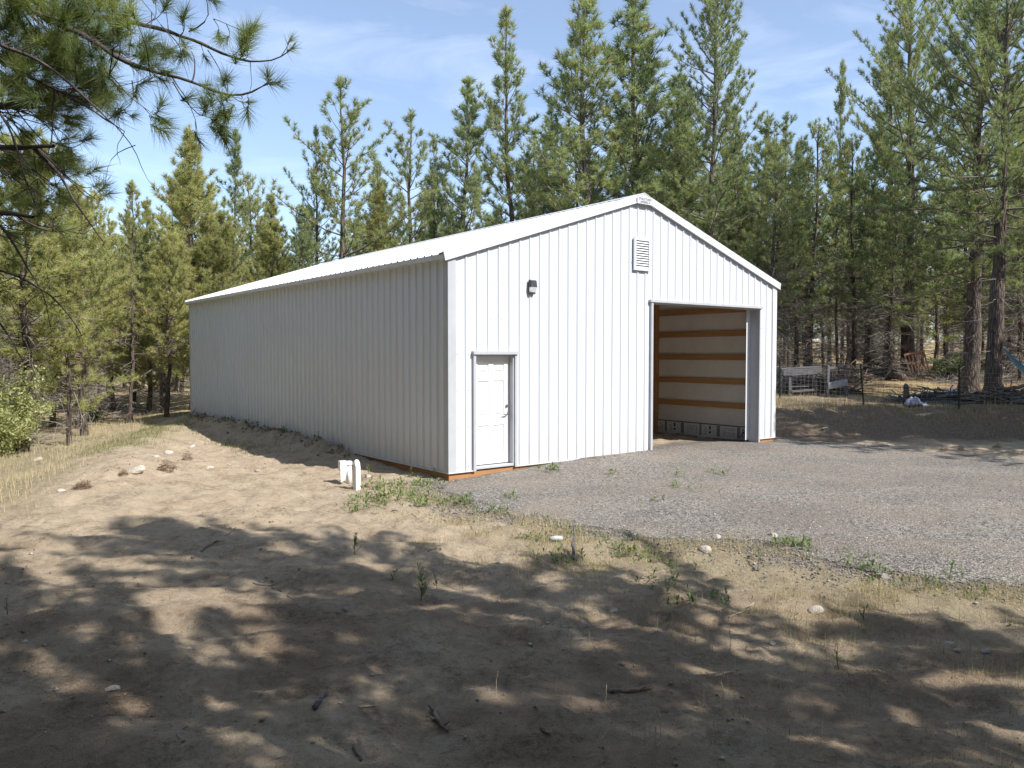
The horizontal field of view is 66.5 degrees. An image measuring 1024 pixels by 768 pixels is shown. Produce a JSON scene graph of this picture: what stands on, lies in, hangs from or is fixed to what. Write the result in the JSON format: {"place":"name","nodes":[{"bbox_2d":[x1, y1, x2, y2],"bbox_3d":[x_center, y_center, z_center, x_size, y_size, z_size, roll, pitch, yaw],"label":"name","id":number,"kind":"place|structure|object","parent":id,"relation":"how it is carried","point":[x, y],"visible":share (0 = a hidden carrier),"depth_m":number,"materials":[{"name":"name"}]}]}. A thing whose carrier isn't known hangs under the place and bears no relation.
{"place":"outdoors","nodes":[
{"label":"outdoors","id":0,"kind":"place"},
{"bbox_2d":[0,342,1023,767],"bbox_3d":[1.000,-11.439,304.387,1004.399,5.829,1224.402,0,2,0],"label":"ground","id":1,"kind":"structure","parent":0,"point":[246,742],"depth_m":6.41,"materials":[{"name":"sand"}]},
{"bbox_2d":[0,363,60,456],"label":"shrub","id":2,"kind":"object","parent":1,"relation":"on","point":[12,427],"visible":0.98,"depth_m":19.82,"materials":[{"name":"green plant"}]},
{"bbox_2d":[1,221,60,414],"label":"pine tree","id":3,"kind":"object","parent":1,"relation":"on","point":[18,321],"visible":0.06,"depth_m":32.09,"materials":[{"name":"green plant"}]},
{"bbox_2d":[0,216,105,427],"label":"pine tree","id":4,"kind":"object","parent":1,"relation":"on","point":[54,420],"visible":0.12,"depth_m":26.99,"materials":[{"name":"green plant"}]},
{"bbox_2d":[0,127,120,451],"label":"pine tree","id":5,"kind":"object","parent":1,"relation":"on","point":[26,345],"visible":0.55,"depth_m":20.23,"materials":[{"name":"green plant"}]},
{"bbox_2d":[1,180,141,435],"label":"pine tree","id":6,"kind":"object","parent":1,"relation":"on","point":[98,289],"visible":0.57,"depth_m":24.52,"materials":[{"name":"green plant"}]},
{"bbox_2d":[20,210,124,427],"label":"pine tree","id":7,"kind":"object","parent":1,"relation":"on","point":[109,348],"visible":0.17,"depth_m":27.29,"materials":[{"name":"green plant"}]},
{"bbox_2d":[7,256,139,445],"bbox_3d":[-12.161,-0.886,21.753,3.317,5.440,2.459,-1,2,-29],"label":"pine tree","id":8,"kind":"object","parent":1,"relation":"on","point":[68,303],"visible":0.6,"depth_m":21.55,"materials":[{"name":"green plant"}]},
{"bbox_2d":[0,408,186,517],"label":"meadow grass","id":9,"kind":"structure","parent":1,"relation":"on","point":[52,458],"depth_m":18.45,"materials":[{"name":"plant"}]},
{"bbox_2d":[84,208,129,413],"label":"pine tree","id":10,"kind":"object","parent":1,"relation":"on","point":[99,370],"visible":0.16,"depth_m":31.99,"materials":[{"name":"green plant"}]},
{"bbox_2d":[89,214,150,411],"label":"pine tree","id":11,"kind":"object","parent":1,"relation":"on","point":[112,397],"visible":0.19,"depth_m":33.96,"materials":[{"name":"green plant"}]},
{"bbox_2d":[62,399,188,418],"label":"fallen branches","id":12,"kind":"object","parent":1,"relation":"on","point":[136,411],"visible":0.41,"depth_m":32.60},
{"bbox_2d":[106,250,154,411],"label":"pine tree","id":13,"kind":"object","parent":1,"relation":"on","point":[135,392],"visible":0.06,"depth_m":34.59,"materials":[{"name":"green plant"}]},
{"bbox_2d":[104,214,157,388],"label":"pine tree","id":14,"kind":"object","parent":1,"relation":"on","point":[126,347],"visible":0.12,"depth_m":40.39,"materials":[{"name":"green plant"}]},
{"bbox_2d":[110,178,162,422],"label":"pine tree","id":15,"kind":"object","parent":1,"relation":"on","point":[128,221],"visible":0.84,"depth_m":27.00,"materials":[{"name":"green plant"}]},
{"bbox_2d":[101,196,186,412],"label":"pine tree","id":16,"kind":"object","parent":1,"relation":"on","point":[150,224],"visible":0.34,"depth_m":33.65,"materials":[{"name":"green plant"}]},
{"bbox_2d":[0,0,307,361],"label":"pine tree","id":17,"kind":"object","parent":1,"relation":"on","point":[65,53],"visible":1,"depth_m":6.82,"materials":[{"name":"green plant"}]},
{"bbox_2d":[113,231,205,416],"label":"pine tree","id":18,"kind":"object","parent":1,"relation":"on","point":[176,254],"visible":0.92,"depth_m":27.55,"materials":[{"name":"green plant"}]},
{"bbox_2d":[130,230,188,412],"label":"pine tree","id":19,"kind":"object","parent":1,"relation":"on","point":[164,330],"visible":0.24,"depth_m":33.01,"materials":[{"name":"green plant"}]},
{"bbox_2d":[44,414,275,465],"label":"green grass","id":20,"kind":"structure","parent":1,"relation":"on","point":[135,437],"depth_m":19.12,"materials":[{"name":"plant"}]},
{"bbox_2d":[114,122,245,409],"bbox_3d":[-12.794,-4.653,31.081,4.816,11.531,5.620,-2,3,-45],"label":"pine tree","id":21,"kind":"object","parent":1,"relation":"on","point":[178,200],"visible":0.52,"depth_m":30.83,"materials":[{"name":"green plant"}]},
{"bbox_2d":[138,169,253,400],"bbox_3d":[-14.739,-4.383,35.954,5.188,11.005,5.698,2,3,43],"label":"pine tree","id":22,"kind":"object","parent":1,"relation":"on","point":[194,220],"visible":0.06,"depth_m":35.57,"materials":[{"name":"green plant"}]},
{"bbox_2d":[179,208,259,316],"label":"pine tree","id":23,"kind":"object","parent":1,"relation":"on","point":[222,247],"visible":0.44,"depth_m":30.85,"materials":[{"name":"green plant"}]},
{"bbox_2d":[210,127,255,284],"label":"pine tree","id":24,"kind":"object","parent":1,"relation":"on","point":[234,194],"visible":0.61,"depth_m":32.70,"materials":[{"name":"green plant"}]},
{"bbox_2d":[232,195,285,282],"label":"pine tree","id":25,"kind":"object","parent":1,"relation":"on","point":[253,226],"visible":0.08,"depth_m":41.27,"materials":[{"name":"green plant"}]},
{"bbox_2d":[226,169,293,285],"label":"pine tree","id":26,"kind":"object","parent":1,"relation":"on","point":[247,183],"visible":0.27,"depth_m":37.73,"materials":[{"name":"green plant"}]},
{"bbox_2d":[174,408,345,451],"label":"wall weeds","id":27,"kind":"object","parent":1,"relation":"on","point":[283,428],"depth_m":20.70,"materials":[{"name":"green plant"}]},
{"bbox_2d":[172,411,355,456],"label":"soil clods","id":28,"kind":"object","parent":1,"relation":"on","point":[270,428],"visible":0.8,"depth_m":20.51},
{"bbox_2d":[237,188,294,282],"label":"pine tree","id":29,"kind":"object","parent":1,"relation":"on","point":[274,246],"visible":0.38,"depth_m":34.13,"materials":[{"name":"green plant"}]},
{"bbox_2d":[286,200,317,272],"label":"pine tree","id":30,"kind":"object","parent":1,"relation":"on","point":[298,247],"visible":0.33,"depth_m":32.62,"materials":[{"name":"green plant"}]},
{"bbox_2d":[258,124,358,266],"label":"pine tree","id":31,"kind":"object","parent":1,"relation":"on","point":[308,194],"visible":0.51,"depth_m":35.55,"materials":[{"name":"green plant"}]},
{"bbox_2d":[338,460,351,483],"bbox_3d":[-2.924,1.572,13.741,0.236,0.455,0.116,-1,3,-32],"label":"conduit box","id":32,"kind":"object","parent":1,"relation":"on","point":[344,467],"visible":0.95,"depth_m":13.69,"materials":[{"name":"white plastic"}]},
{"bbox_2d":[259,74,441,261],"bbox_3d":[-6.969,-6.658,34.383,7.874,14.272,6.800,0,2,-10],"label":"pine tree","id":33,"kind":"object","parent":1,"relation":"on","point":[352,118],"visible":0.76,"depth_m":34.29,"materials":[{"name":"green plant"}]},
{"bbox_2d":[353,459,360,490],"bbox_3d":[-2.643,1.572,13.284,0.110,0.581,0.110,2,3,41],"label":"vinyl post","id":34,"kind":"object","parent":1,"relation":"on","point":[356,474],"visible":0.88,"depth_m":13.24,"materials":[{"name":"white plastic"}]},
{"bbox_2d":[359,182,395,253],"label":"pine tree","id":35,"kind":"object","parent":1,"relation":"on","point":[376,220],"visible":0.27,"depth_m":35.96,"materials":[{"name":"green plant"}]},
{"bbox_2d":[351,160,407,254],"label":"pine tree","id":36,"kind":"object","parent":1,"relation":"on","point":[377,176],"visible":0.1,"depth_m":41.10,"materials":[{"name":"green plant"}]},
{"bbox_2d":[337,108,470,253],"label":"pine tree","id":37,"kind":"object","parent":1,"relation":"on","point":[399,209],"visible":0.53,"depth_m":35.85,"materials":[{"name":"green plant"}]},
{"bbox_2d":[413,138,455,240],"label":"pine tree","id":38,"kind":"object","parent":1,"relation":"on","point":[434,144],"visible":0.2,"depth_m":38.40,"materials":[{"name":"green plant"}]},
{"bbox_2d":[408,76,511,242],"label":"pine tree","id":39,"kind":"object","parent":1,"relation":"on","point":[466,151],"visible":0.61,"depth_m":36.22,"materials":[{"name":"green plant"}]},
{"bbox_2d":[185,193,780,480],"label":"pole barn","id":40,"kind":"structure","parent":1,"relation":"on","point":[631,325],"depth_m":16.46,"materials":[{"name":"white metal"}]},
{"bbox_2d":[476,356,508,464],"bbox_3d":[-0.381,0.486,14.543,0.853,2.000,0.117,-2,3,-38],"label":"door","id":41,"kind":"structure","parent":40,"relation":"in","point":[492,372],"depth_m":14.57,"materials":[{"name":"metal"}]},
{"bbox_2d":[0,432,1011,766],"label":"sand clods","id":42,"kind":"object","parent":1,"relation":"on","point":[438,654],"visible":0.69,"depth_m":6.44,"materials":[{"name":"soil"}]},
{"bbox_2d":[467,131,547,227],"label":"pine tree","id":43,"kind":"object","parent":1,"relation":"on","point":[532,159],"visible":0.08,"depth_m":48.47,"materials":[{"name":"green plant"}]},
{"bbox_2d":[0,470,1022,767],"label":"pale straw","id":44,"kind":"object","parent":1,"relation":"on","point":[384,612],"visible":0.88,"depth_m":6.95,"materials":[{"name":"beige plant"}]},
{"bbox_2d":[0,528,1023,767],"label":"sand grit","id":45,"kind":"object","parent":1,"relation":"on","point":[481,667],"visible":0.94,"depth_m":5.69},
{"bbox_2d":[4,439,1019,759],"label":"pebbles","id":46,"kind":"object","parent":1,"relation":"on","point":[372,673],"visible":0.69,"depth_m":6.94,"materials":[{"name":"stone"}]},
{"bbox_2d":[0,522,1023,767],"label":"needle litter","id":47,"kind":"object","parent":1,"relation":"on","point":[472,652],"visible":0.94,"depth_m":5.96,"materials":[{"name":"plant"}]},
{"bbox_2d":[11,253,1017,380],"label":"pine wood","id":48,"kind":"object","parent":1,"relation":"on","point":[955,348],"visible":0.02,"depth_m":92.75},
{"bbox_2d":[463,2,575,230],"bbox_3d":[-0.234,-9.144,37.619,4.925,17.984,6.567,-1,2,-26],"label":"pine tree","id":49,"kind":"object","parent":1,"relation":"on","point":[506,169],"visible":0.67,"depth_m":36.90,"materials":[{"name":"green plant"}]},
{"bbox_2d":[468,136,573,229],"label":"pine tree","id":50,"kind":"object","parent":1,"relation":"on","point":[532,164],"visible":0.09,"depth_m":41.97,"materials":[{"name":"green plant"}]},
{"bbox_2d":[523,95,576,216],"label":"pine tree","id":51,"kind":"object","parent":1,"relation":"on","point":[550,110],"visible":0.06,"depth_m":40.69,"materials":[{"name":"green plant"}]},
{"bbox_2d":[531,123,603,215],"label":"pine tree","id":52,"kind":"object","parent":1,"relation":"on","point":[573,164],"visible":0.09,"depth_m":46.13,"materials":[{"name":"green plant"}]},
{"bbox_2d":[502,0,663,217],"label":"pine tree","id":53,"kind":"object","parent":1,"relation":"on","point":[568,93],"visible":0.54,"depth_m":36.24,"materials":[{"name":"green plant"}]},
{"bbox_2d":[609,114,655,199],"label":"pine tree","id":54,"kind":"object","parent":1,"relation":"on","point":[623,167],"visible":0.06,"depth_m":44.17,"materials":[{"name":"green plant"}]},
{"bbox_2d":[574,0,714,231],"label":"pine tree","id":55,"kind":"object","parent":1,"relation":"on","point":[645,47],"visible":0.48,"depth_m":37.62,"materials":[{"name":"green plant"}]},
{"bbox_2d":[336,462,986,611],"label":"weeds","id":56,"kind":"object","parent":1,"relation":"on","point":[676,597],"visible":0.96,"depth_m":9.53,"materials":[{"name":"green plant"}]},
{"bbox_2d":[639,68,742,238],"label":"pine tree","id":57,"kind":"object","parent":1,"relation":"on","point":[682,117],"visible":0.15,"depth_m":40.01,"materials":[{"name":"green plant"}]},
{"bbox_2d":[363,485,1023,767],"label":"dry grass","id":58,"kind":"structure","parent":1,"relation":"on","point":[859,602],"depth_m":7.47,"materials":[{"name":"plant"}]},
{"bbox_2d":[636,0,788,260],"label":"pine tree","id":59,"kind":"object","parent":1,"relation":"on","point":[714,23],"visible":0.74,"depth_m":35.29,"materials":[{"name":"green plant"}]},
{"bbox_2d":[430,438,1023,585],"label":"gravel drive","id":60,"kind":"structure","parent":1,"relation":"on","point":[674,461],"depth_m":12.02,"materials":[{"name":"gravel"}]},
{"bbox_2d":[434,441,1023,586],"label":"gravel stones","id":61,"kind":"object","parent":60,"relation":"on","point":[888,563],"visible":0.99,"depth_m":11.15,"materials":[{"name":"gravel"}]},
{"bbox_2d":[714,106,770,270],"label":"pine tree","id":62,"kind":"object","parent":1,"relation":"on","point":[746,160],"visible":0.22,"depth_m":42.22,"materials":[{"name":"green plant"}]},
{"bbox_2d":[729,181,802,355],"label":"pine tree","id":63,"kind":"object","parent":1,"relation":"on","point":[748,231],"visible":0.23,"depth_m":41.22,"materials":[{"name":"green plant"}]},
{"bbox_2d":[725,136,821,366],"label":"pine tree","id":64,"kind":"object","parent":1,"relation":"on","point":[774,164],"visible":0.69,"depth_m":32.77,"materials":[{"name":"green plant"}]},
{"bbox_2d":[715,109,831,367],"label":"pine tree","id":65,"kind":"object","parent":1,"relation":"on","point":[767,122],"visible":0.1,"depth_m":43.55,"materials":[{"name":"green plant"}]},
{"bbox_2d":[741,111,844,350],"bbox_3d":[12.666,-6.425,36.142,5.654,12.658,4.481,-2,3,-38],"label":"pine tree","id":66,"kind":"object","parent":1,"relation":"on","point":[784,141],"visible":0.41,"depth_m":35.93,"materials":[{"name":"green plant"}]},
{"bbox_2d":[754,178,841,376],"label":"pine tree","id":67,"kind":"object","parent":1,"relation":"on","point":[797,349],"visible":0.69,"depth_m":35.22,"materials":[{"name":"green plant"}]},
{"bbox_2d":[776,366,821,396],"bbox_3d":[10.436,-0.082,28.546,1.529,1.127,0.704,0,2,-7],"label":"timber frame","id":68,"kind":"object","parent":1,"relation":"on","point":[813,371],"visible":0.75,"depth_m":28.24,"materials":[{"name":"grey wood"}]},
{"bbox_2d":[770,135,841,366],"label":"pine tree","id":69,"kind":"object","parent":1,"relation":"on","point":[803,179],"visible":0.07,"depth_m":43.24,"materials":[{"name":"green plant"}]},
{"bbox_2d":[762,117,866,376],"bbox_3d":[13.420,-6.053,35.245,4.685,11.875,4.336,-1,2,-24],"label":"pine tree","id":70,"kind":"object","parent":1,"relation":"on","point":[826,153],"visible":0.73,"depth_m":35.02,"materials":[{"name":"green plant"}]},
{"bbox_2d":[777,194,856,375],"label":"pine tree","id":71,"kind":"object","parent":1,"relation":"on","point":[822,269],"visible":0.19,"depth_m":38.28,"materials":[{"name":"green plant"}]},
{"bbox_2d":[776,371,875,394],"bbox_3d":[11.400,-0.061,29.287,4.207,0.875,2.164,0,2,0],"label":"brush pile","id":72,"kind":"object","parent":1,"relation":"on","point":[821,382],"visible":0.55,"depth_m":29.07,"materials":[{"name":"plant"}]},
{"bbox_2d":[802,216,856,368],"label":"pine tree","id":73,"kind":"object","parent":1,"relation":"on","point":[822,336],"visible":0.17,"depth_m":50.39,"materials":[{"name":"green plant"}]},
{"bbox_2d":[822,365,847,396],"bbox_3d":[11.689,-0.087,28.360,0.946,1.203,0.451,-1,2,-20],"label":"timber frame","id":74,"kind":"object","parent":1,"relation":"on","point":[840,383],"visible":0.81,"depth_m":28.16,"materials":[{"name":"grey wood"}]},
{"bbox_2d":[819,58,854,365],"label":"pine tree","id":75,"kind":"object","parent":1,"relation":"on","point":[841,84],"visible":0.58,"depth_m":38.56,"materials":[{"name":"green plant"}]},
{"bbox_2d":[808,169,865,364],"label":"pine tree","id":76,"kind":"object","parent":1,"relation":"on","point":[825,194],"visible":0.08,"depth_m":52.94,"materials":[{"name":"green plant"}]},
{"bbox_2d":[805,352,876,382],"bbox_3d":[14.008,-0.743,33.538,2.995,1.318,2.648,0,2,0],"label":"brush pile","id":77,"kind":"object","parent":1,"relation":"on","point":[852,372],"visible":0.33,"depth_m":33.15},
{"bbox_2d":[823,176,875,364],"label":"pine tree","id":78,"kind":"object","parent":1,"relation":"on","point":[847,335],"visible":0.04,"depth_m":57.31,"materials":[{"name":"green plant"}]},
{"bbox_2d":[810,132,902,371],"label":"pine tree","id":79,"kind":"object","parent":1,"relation":"on","point":[847,155],"visible":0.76,"depth_m":36.62,"materials":[{"name":"green plant"}]},
{"bbox_2d":[826,207,916,367],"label":"pine tree","id":80,"kind":"object","parent":1,"relation":"on","point":[857,250],"visible":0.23,"depth_m":39.99,"materials":[{"name":"green plant"}]},
{"bbox_2d":[824,121,930,368],"bbox_3d":[18.573,-6.768,39.683,5.285,13.136,4.570,3,3,22],"label":"pine tree","id":81,"kind":"object","parent":1,"relation":"on","point":[876,165],"visible":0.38,"depth_m":39.55,"materials":[{"name":"green plant"}]},
{"bbox_2d":[816,26,939,364],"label":"pine tree","id":82,"kind":"object","parent":1,"relation":"on","point":[887,108],"visible":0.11,"depth_m":45.41,"materials":[{"name":"green plant"}]},
{"bbox_2d":[862,367,906,380],"bbox_3d":[16.883,-0.464,35.501,0.364,0.544,4.038,0,2,3],"label":"log","id":83,"kind":"object","parent":1,"relation":"on","point":[893,375],"visible":0.76,"depth_m":34.42,"materials":[{"name":"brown wood"}]},
{"bbox_2d":[839,164,951,379],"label":"pine tree","id":84,"kind":"object","parent":1,"relation":"on","point":[889,300],"visible":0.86,"depth_m":34.59,"materials":[{"name":"green plant"}]},
{"bbox_2d":[776,371,1020,410],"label":"yard grass","id":85,"kind":"structure","parent":1,"relation":"on","point":[884,396],"depth_m":27.76,"materials":[{"name":"plant"}]},
{"bbox_2d":[776,388,1023,439],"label":"bank grass","id":86,"kind":"structure","parent":1,"relation":"on","point":[879,405],"depth_m":23.94,"materials":[{"name":"plant"}]},
{"bbox_2d":[776,359,1023,408],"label":"wire fence","id":87,"kind":"object","parent":1,"relation":"on","point":[828,386],"visible":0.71,"depth_m":24.67,"materials":[{"name":"grey metal"}]},
{"bbox_2d":[810,0,1021,375],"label":"pine tree","id":88,"kind":"object","parent":1,"relation":"on","point":[913,63],"visible":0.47,"depth_m":40.42,"materials":[{"name":"green plant"}]},
{"bbox_2d":[904,350,930,375],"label":"pallet","id":89,"kind":"object","parent":1,"relation":"on","point":[915,353],"visible":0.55,"depth_m":40.14,"materials":[{"name":"brown wood"}]},
{"bbox_2d":[824,0,1023,392],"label":"pine tree","id":90,"kind":"object","parent":1,"relation":"on","point":[974,277],"visible":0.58,"depth_m":29.49,"materials":[{"name":"green plant"}]},
{"bbox_2d":[879,385,999,403],"bbox_3d":[14.724,0.282,26.586,4.133,0.732,2.031,0,2,0],"label":"brush pile","id":91,"kind":"object","parent":1,"relation":"on","point":[898,399],"visible":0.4,"depth_m":26.50,"materials":[{"name":"brown wood"}]},
{"bbox_2d":[915,208,964,369],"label":"pine tree","id":92,"kind":"object","parent":1,"relation":"on","point":[944,347],"visible":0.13,"depth_m":54.43,"materials":[{"name":"green plant"}]},
{"bbox_2d":[894,168,986,372],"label":"pine tree","id":93,"kind":"object","parent":1,"relation":"on","point":[936,334],"visible":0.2,"depth_m":49.45,"materials":[{"name":"green plant"}]},
{"bbox_2d":[870,0,1023,390],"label":"pine tree","id":94,"kind":"object","parent":1,"relation":"on","point":[993,353],"visible":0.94,"depth_m":27.35,"materials":[{"name":"green plant"}]},
{"bbox_2d":[925,351,984,379],"bbox_3d":[20.497,-0.798,36.015,2.426,1.561,2.589,0,2,0],"label":"shrub","id":95,"kind":"object","parent":1,"relation":"on","point":[944,362],"visible":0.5,"depth_m":35.98,"materials":[{"name":"green plant"}]},
{"bbox_2d":[914,153,1005,365],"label":"pine tree","id":96,"kind":"object","parent":1,"relation":"on","point":[949,316],"visible":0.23,"depth_m":45.05,"materials":[{"name":"green plant"}]},
{"bbox_2d":[919,369,1023,383],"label":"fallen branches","id":97,"kind":"object","parent":1,"relation":"on","point":[956,379],"visible":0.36,"depth_m":32.72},
{"bbox_2d":[934,0,1023,294],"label":"pine tree","id":98,"kind":"object","parent":1,"relation":"on","point":[1016,46],"visible":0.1,"depth_m":33.64,"materials":[{"name":"green plant"}]},
{"bbox_2d":[946,189,1012,369],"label":"pine tree","id":99,"kind":"object","parent":1,"relation":"on","point":[953,303],"visible":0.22,"depth_m":40.66,"materials":[{"name":"green plant"}]},
{"bbox_2d":[955,380,1023,403],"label":"brush pile","id":100,"kind":"object","parent":1,"relation":"on","point":[997,392],"visible":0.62,"depth_m":25.75,"materials":[{"name":"wood"}]},
{"bbox_2d":[956,80,1023,374],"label":"pine tree","id":101,"kind":"object","parent":1,"relation":"on","point":[992,245],"visible":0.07,"depth_m":42.67,"materials":[{"name":"green plant"}]},
{"bbox_2d":[960,151,1023,382],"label":"pine tree","id":102,"kind":"object","parent":1,"relation":"on","point":[1017,307],"visible":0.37,"depth_m":33.01,"materials":[{"name":"green plant"}]},
{"bbox_2d":[961,164,1023,376],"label":"pine tree","id":103,"kind":"object","parent":1,"relation":"on","point":[1006,340],"visible":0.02,"depth_m":42.35,"materials":[{"name":"green plant"}]},
{"bbox_2d":[982,174,1023,372],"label":"pine tree","id":104,"kind":"object","parent":1,"relation":"on","point":[1013,193],"visible":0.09,"depth_m":35.48,"materials":[{"name":"green plant"}]},
{"bbox_2d":[0,0,1023,341],"label":"sky","id":105,"kind":"structure","parent":0,"point":[399,55],"materials":[{"name":"blue"}]},
{"bbox_2d":[398,478,1023,611],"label":"loose gravel","id":106,"kind":"structure","parent":0,"point":[684,541],"depth_m":8.98,"materials":[{"name":"gravel"}]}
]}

